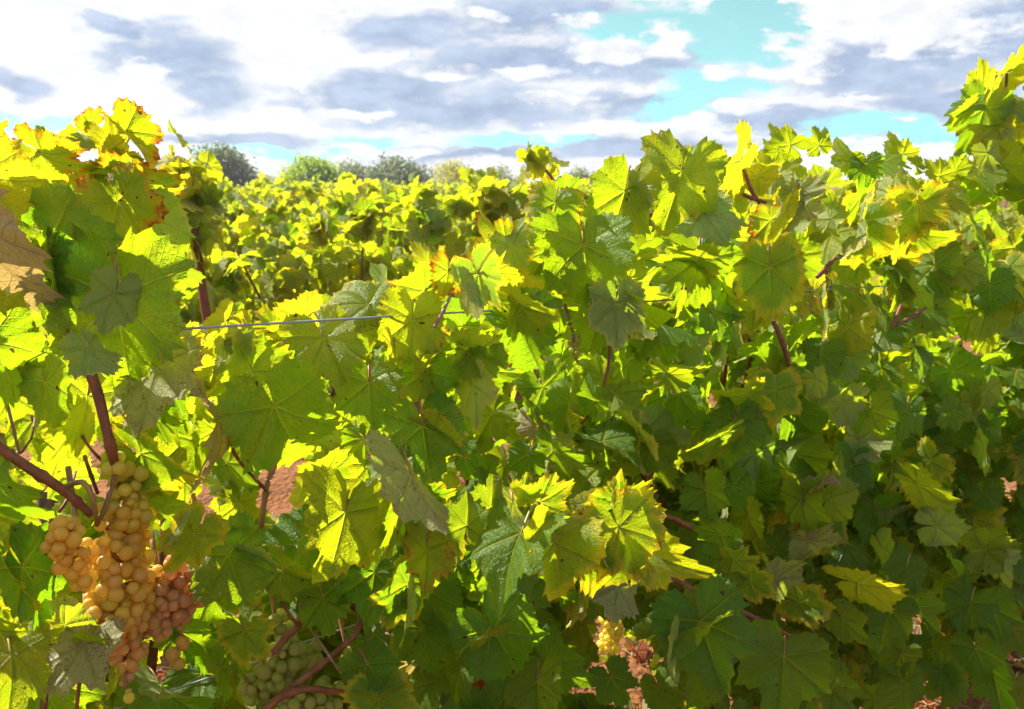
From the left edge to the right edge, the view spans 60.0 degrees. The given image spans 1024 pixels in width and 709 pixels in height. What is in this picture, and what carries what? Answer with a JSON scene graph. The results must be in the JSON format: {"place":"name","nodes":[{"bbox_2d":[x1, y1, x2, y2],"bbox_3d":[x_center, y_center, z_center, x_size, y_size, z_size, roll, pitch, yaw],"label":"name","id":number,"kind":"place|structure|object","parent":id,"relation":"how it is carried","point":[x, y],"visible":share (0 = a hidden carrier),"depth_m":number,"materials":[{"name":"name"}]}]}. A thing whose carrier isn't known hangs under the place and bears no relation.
{"place":"outdoors","nodes":[
{"label":"outdoors","id":0,"kind":"place"},
{"bbox_2d":[0,0,1023,183],"label":"sky","id":1,"kind":"structure","parent":0,"point":[426,81],"materials":[{"name":"white"}]},
{"bbox_2d":[20,186,1023,708],"bbox_3d":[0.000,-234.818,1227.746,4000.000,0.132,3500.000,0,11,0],"label":"ground","id":2,"kind":"structure","parent":0,"point":[282,486],"depth_m":4.01,"materials":[{"name":"red soil"}]},
{"bbox_2d":[0,223,243,523],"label":"grapevine","id":3,"kind":"object","parent":2,"relation":"on","point":[187,316],"visible":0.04,"depth_m":3.52,"materials":[{"name":"green plant"}]},
{"bbox_2d":[157,120,228,514],"bbox_3d":[-0.987,0.080,2.801,0.232,1.587,0.250,0,11,0],"label":"grapevine","id":4,"kind":"object","parent":2,"relation":"on","point":[200,196],"visible":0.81,"depth_m":2.68,"materials":[{"name":"green plant"}]},
{"bbox_2d":[0,96,419,708],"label":"grapevine","id":5,"kind":"object","parent":2,"relation":"on","point":[124,360],"visible":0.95,"depth_m":1.01,"materials":[{"name":"green plant"}]},
{"bbox_2d":[40,466,99,591],"bbox_3d":[-0.465,0.191,0.936,0.043,0.134,0.059,3,11,14],"label":"grape bunch","id":6,"kind":"object","parent":5,"relation":"attached to","point":[64,545],"visible":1,"depth_m":0.93,"materials":[{"name":"food"}]},
{"bbox_2d":[64,451,156,546],"bbox_3d":[-0.435,0.166,0.981,0.050,0.123,0.101,9,14,39],"label":"grape bunch","id":7,"kind":"object","parent":5,"relation":"attached to","point":[131,518],"visible":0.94,"depth_m":0.97,"materials":[{"name":"yellow food"}]},
{"bbox_2d":[82,521,155,632],"bbox_3d":[-0.438,0.242,0.991,0.062,0.141,0.083,10,15,42],"label":"grape bunch","id":8,"kind":"object","parent":5,"relation":"attached to","point":[114,563],"visible":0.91,"depth_m":0.97,"materials":[{"name":"yellow food"}]},
{"bbox_2d":[96,529,174,686],"bbox_3d":[-0.441,0.299,1.023,0.055,0.162,0.110,7,13,34],"label":"grape bunch","id":9,"kind":"object","parent":5,"relation":"attached to","point":[130,647],"visible":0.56,"depth_m":1.01,"materials":[{"name":"food"}]},
{"bbox_2d":[123,657,134,703],"bbox_3d":[-0.441,0.365,1.014,0.012,0.059,0.044,-6,12,-28],"label":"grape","id":10,"kind":"object","parent":9,"relation":"hanging from","point":[129,697],"visible":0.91,"depth_m":1.00,"materials":[{"name":"food"}]},
{"bbox_2d":[148,493,204,670],"bbox_3d":[-0.397,0.277,1.052,0.052,0.207,0.082,11,15,44],"label":"grape bunch","id":11,"kind":"object","parent":5,"relation":"attached to","point":[179,608],"visible":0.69,"depth_m":1.04,"materials":[{"name":"pink food"}]},
{"bbox_2d":[238,672,277,708],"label":"grape bunch","id":12,"kind":"object","parent":5,"relation":"attached to","point":[251,691],"visible":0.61,"depth_m":1.17,"materials":[{"name":"green food"}]},
{"bbox_2d":[253,594,323,692],"bbox_3d":[-0.300,0.377,1.192,0.083,0.136,0.102,0,11,0],"label":"grape bunch","id":13,"kind":"object","parent":5,"relation":"attached to","point":[276,673],"visible":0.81,"depth_m":1.17,"materials":[{"name":"green food"}]},
{"bbox_2d":[189,140,261,187],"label":"olive tree","id":14,"kind":"object","parent":2,"relation":"on","point":[232,163],"visible":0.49,"depth_m":43.53,"materials":[{"name":"green plant"}]},
{"bbox_2d":[180,200,278,313],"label":"grapevine","id":15,"kind":"object","parent":2,"relation":"on","point":[228,218],"visible":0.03,"depth_m":5.37,"materials":[{"name":"green plant"}]},
{"bbox_2d":[208,185,300,309],"bbox_3d":[-2.258,-0.627,7.136,1.536,1.449,0.674,-9,14,-39],"label":"grapevine","id":16,"kind":"object","parent":2,"relation":"on","point":[262,197],"visible":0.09,"depth_m":7.21,"materials":[{"name":"green plant"}]},
{"bbox_2d":[214,171,300,243],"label":"grapevine","id":17,"kind":"object","parent":2,"relation":"on","point":[231,195],"visible":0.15,"depth_m":8.70,"materials":[{"name":"green plant"}]},
{"bbox_2d":[253,171,274,181],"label":"olive tree","id":18,"kind":"object","parent":2,"relation":"on","point":[267,177],"visible":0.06,"depth_m":69.57,"materials":[{"name":"green plant"}]},
{"bbox_2d":[250,172,346,236],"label":"grapevine","id":19,"kind":"object","parent":2,"relation":"on","point":[315,184],"visible":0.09,"depth_m":10.65,"materials":[{"name":"green plant"}]},
{"bbox_2d":[272,153,346,186],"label":"tree","id":20,"kind":"object","parent":2,"relation":"on","point":[306,169],"visible":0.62,"depth_m":45.14,"materials":[{"name":"green plant"}]},
{"bbox_2d":[294,189,338,220],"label":"grapevine","id":21,"kind":"object","parent":2,"relation":"on","point":[331,192],"visible":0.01,"depth_m":12.76,"materials":[{"name":"green plant"}]},
{"bbox_2d":[306,182,336,196],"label":"grapevine","id":22,"kind":"object","parent":2,"relation":"on","point":[333,185],"visible":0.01,"depth_m":17.95,"materials":[{"name":"green plant"}]},
{"bbox_2d":[182,178,465,402],"bbox_3d":[-0.775,-0.041,3.998,1.470,1.484,0.597,-8,13,-35],"label":"grapevine","id":23,"kind":"object","parent":2,"relation":"on","point":[347,255],"visible":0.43,"depth_m":3.77,"materials":[{"name":"green plant"}]},
{"bbox_2d":[319,181,330,204],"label":"grapevine","id":24,"kind":"object","parent":2,"relation":"on","point":[323,194],"depth_m":14.39,"materials":[{"name":"green plant"}]},
{"bbox_2d":[321,181,333,190],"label":"grapevine","id":25,"kind":"object","parent":2,"relation":"on","point":[328,186],"visible":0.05,"depth_m":19.80,"materials":[{"name":"green plant"}]},
{"bbox_2d":[335,156,372,184],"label":"tree","id":26,"kind":"object","parent":2,"relation":"on","point":[354,169],"visible":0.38,"depth_m":49.36,"materials":[{"name":"green plant"}]},
{"bbox_2d":[251,185,457,316],"bbox_3d":[-0.940,-0.385,5.873,1.555,1.452,0.610,-6,13,-30],"label":"grapevine","id":27,"kind":"object","parent":2,"relation":"on","point":[280,210],"visible":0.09,"depth_m":5.75,"materials":[{"name":"green plant"}]},
{"bbox_2d":[296,172,433,258],"bbox_3d":[-1.247,-0.784,7.661,1.382,1.570,0.684,-8,13,-36],"label":"grapevine","id":28,"kind":"object","parent":2,"relation":"on","point":[366,187],"visible":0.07,"depth_m":7.39,"materials":[{"name":"green plant"}]},
{"bbox_2d":[355,151,435,185],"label":"olive tree","id":29,"kind":"object","parent":2,"relation":"on","point":[397,172],"visible":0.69,"depth_m":47.09,"materials":[{"name":"green plant"}]},
{"bbox_2d":[385,178,406,187],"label":"grapevine","id":30,"kind":"object","parent":2,"relation":"on","point":[403,183],"visible":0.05,"depth_m":20.46,"materials":[{"name":"green plant"}]},
{"bbox_2d":[416,178,450,194],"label":"grapevine","id":31,"kind":"object","parent":2,"relation":"on","point":[446,182],"visible":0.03,"depth_m":21.08,"materials":[{"name":"green plant"}]},
{"bbox_2d":[407,181,464,191],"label":"grapevine","id":32,"kind":"object","parent":2,"relation":"on","point":[427,183],"visible":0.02,"depth_m":19.18,"materials":[{"name":"green plant"}]},
{"bbox_2d":[423,150,478,184],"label":"tree","id":33,"kind":"object","parent":2,"relation":"on","point":[450,174],"visible":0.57,"depth_m":54.30,"materials":[{"name":"yellow plant"}]},
{"bbox_2d":[432,180,471,195],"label":"grapevine","id":34,"kind":"object","parent":2,"relation":"on","point":[447,190],"visible":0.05,"depth_m":15.57,"materials":[{"name":"green plant"}]},
{"bbox_2d":[449,185,456,195],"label":"grapevine","id":35,"kind":"object","parent":2,"relation":"on","point":[451,191],"visible":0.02,"depth_m":13.77,"materials":[{"name":"green plant"}]},
{"bbox_2d":[206,128,760,708],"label":"grapevine","id":36,"kind":"object","parent":2,"relation":"on","point":[564,526],"visible":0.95,"depth_m":1.26,"materials":[{"name":"green plant"}]},
{"bbox_2d":[114,622,363,708],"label":"trellis wire","id":37,"kind":"object","parent":36,"relation":"attached to","point":[212,676],"visible":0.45,"depth_m":1.12,"materials":[{"name":"grey metal"}]},
{"bbox_2d":[276,658,345,708],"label":"grape bunch","id":38,"kind":"object","parent":36,"relation":"attached to","point":[312,701],"visible":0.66,"depth_m":1.16,"materials":[{"name":"green food"}]},
{"bbox_2d":[338,617,351,655],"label":"grape bunch","id":39,"kind":"object","parent":36,"relation":"attached to","point":[347,648],"visible":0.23,"depth_m":1.21,"materials":[{"name":"brown plant"}]},
{"bbox_2d":[45,285,885,338],"bbox_3d":[0.353,-0.095,1.500,2.230,0.073,0.125,-8,13,-34],"label":"trellis wire","id":40,"kind":"object","parent":36,"relation":"attached to","point":[275,323],"visible":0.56,"depth_m":1.03,"materials":[{"name":"grey metal"}]},
{"bbox_2d":[562,304,581,364],"bbox_3d":[0.092,-0.030,1.334,0.022,0.089,0.047,-2,11,-12],"label":"grape bunch","id":41,"kind":"object","parent":36,"relation":"attached to","point":[574,340],"visible":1,"depth_m":1.33,"materials":[{"name":"green food"}]},
{"bbox_2d":[596,616,623,657],"bbox_3d":[0.170,0.470,1.537,0.048,0.129,0.054,0,11,0],"label":"grape bunch","id":42,"kind":"object","parent":36,"relation":"attached to","point":[605,643],"visible":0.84,"depth_m":1.52,"materials":[{"name":"yellow food"}]},
{"bbox_2d":[480,164,519,182],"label":"tree","id":43,"kind":"object","parent":2,"relation":"on","point":[504,176],"visible":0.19,"depth_m":61.52,"materials":[{"name":"green plant"}]},
{"bbox_2d":[431,167,584,252],"bbox_3d":[0.044,-0.568,6.507,1.616,1.579,0.687,-8,14,-38],"label":"grapevine","id":44,"kind":"object","parent":2,"relation":"on","point":[470,178],"visible":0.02,"depth_m":6.11,"materials":[{"name":"green plant"}]},
{"bbox_2d":[515,141,582,230],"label":"grapevine","id":45,"kind":"object","parent":2,"relation":"on","point":[537,159],"visible":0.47,"depth_m":3.99,"materials":[{"name":"green plant"}]},
{"bbox_2d":[427,174,676,378],"bbox_3d":[0.207,-0.145,4.503,1.480,1.505,0.644,-5,12,-23],"label":"grapevine","id":46,"kind":"object","parent":2,"relation":"on","point":[493,198],"visible":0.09,"depth_m":4.13,"materials":[{"name":"green plant"}]},
{"bbox_2d":[512,177,593,205],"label":"grapevine","id":47,"kind":"object","parent":2,"relation":"on","point":[513,180],"depth_m":10.42,"materials":[{"name":"green plant"}]},
{"bbox_2d":[561,162,593,185],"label":"tree","id":48,"kind":"object","parent":2,"relation":"on","point":[580,173],"visible":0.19,"depth_m":61.54,"materials":[{"name":"green plant"}]},
{"bbox_2d":[571,176,593,208],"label":"grapevine","id":49,"kind":"object","parent":2,"relation":"on","point":[583,188],"visible":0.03,"depth_m":8.72,"materials":[{"name":"green plant"}]},
{"bbox_2d":[156,481,1023,708],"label":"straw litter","id":50,"kind":"object","parent":2,"relation":"on","point":[926,705],"visible":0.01,"depth_m":2.54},
{"bbox_2d":[158,617,1023,708],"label":"fallen leaves","id":51,"kind":"object","parent":2,"relation":"on","point":[639,650],"visible":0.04,"depth_m":2.60,"materials":[{"name":"brown plant"}]},
{"bbox_2d":[628,175,654,255],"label":"grapevine","id":52,"kind":"object","parent":2,"relation":"on","point":[652,224],"visible":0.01,"depth_m":6.72,"materials":[{"name":"green plant"}]},
{"bbox_2d":[464,119,971,708],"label":"grapevine","id":53,"kind":"object","parent":2,"relation":"on","point":[800,489],"visible":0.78,"depth_m":1.61,"materials":[{"name":"green plant"}]},
{"bbox_2d":[657,170,852,346],"bbox_3d":[1.405,-0.312,5.143,1.347,1.592,0.680,-5,12,-24],"label":"grapevine","id":54,"kind":"object","parent":2,"relation":"on","point":[807,308],"visible":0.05,"depth_m":5.11,"materials":[{"name":"green plant"}]},
{"bbox_2d":[670,44,1023,708],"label":"grapevine","id":55,"kind":"object","parent":2,"relation":"on","point":[967,447],"visible":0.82,"depth_m":1.89,"materials":[{"name":"green plant"}]},
{"bbox_2d":[807,179,892,301],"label":"grapevine","id":56,"kind":"object","parent":2,"relation":"on","point":[844,185],"visible":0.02,"depth_m":5.49,"materials":[{"name":"green plant"}]},
{"bbox_2d":[976,199,1009,207],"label":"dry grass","id":57,"kind":"structure","parent":2,"relation":"on","point":[1002,204],"depth_m":40.27,"materials":[{"name":"plant"}]},
{"bbox_2d":[963,199,1023,360],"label":"grapevine","id":58,"kind":"object","parent":2,"relation":"on","point":[1009,217],"visible":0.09,"depth_m":6.11,"materials":[{"name":"green plant"}]}
]}

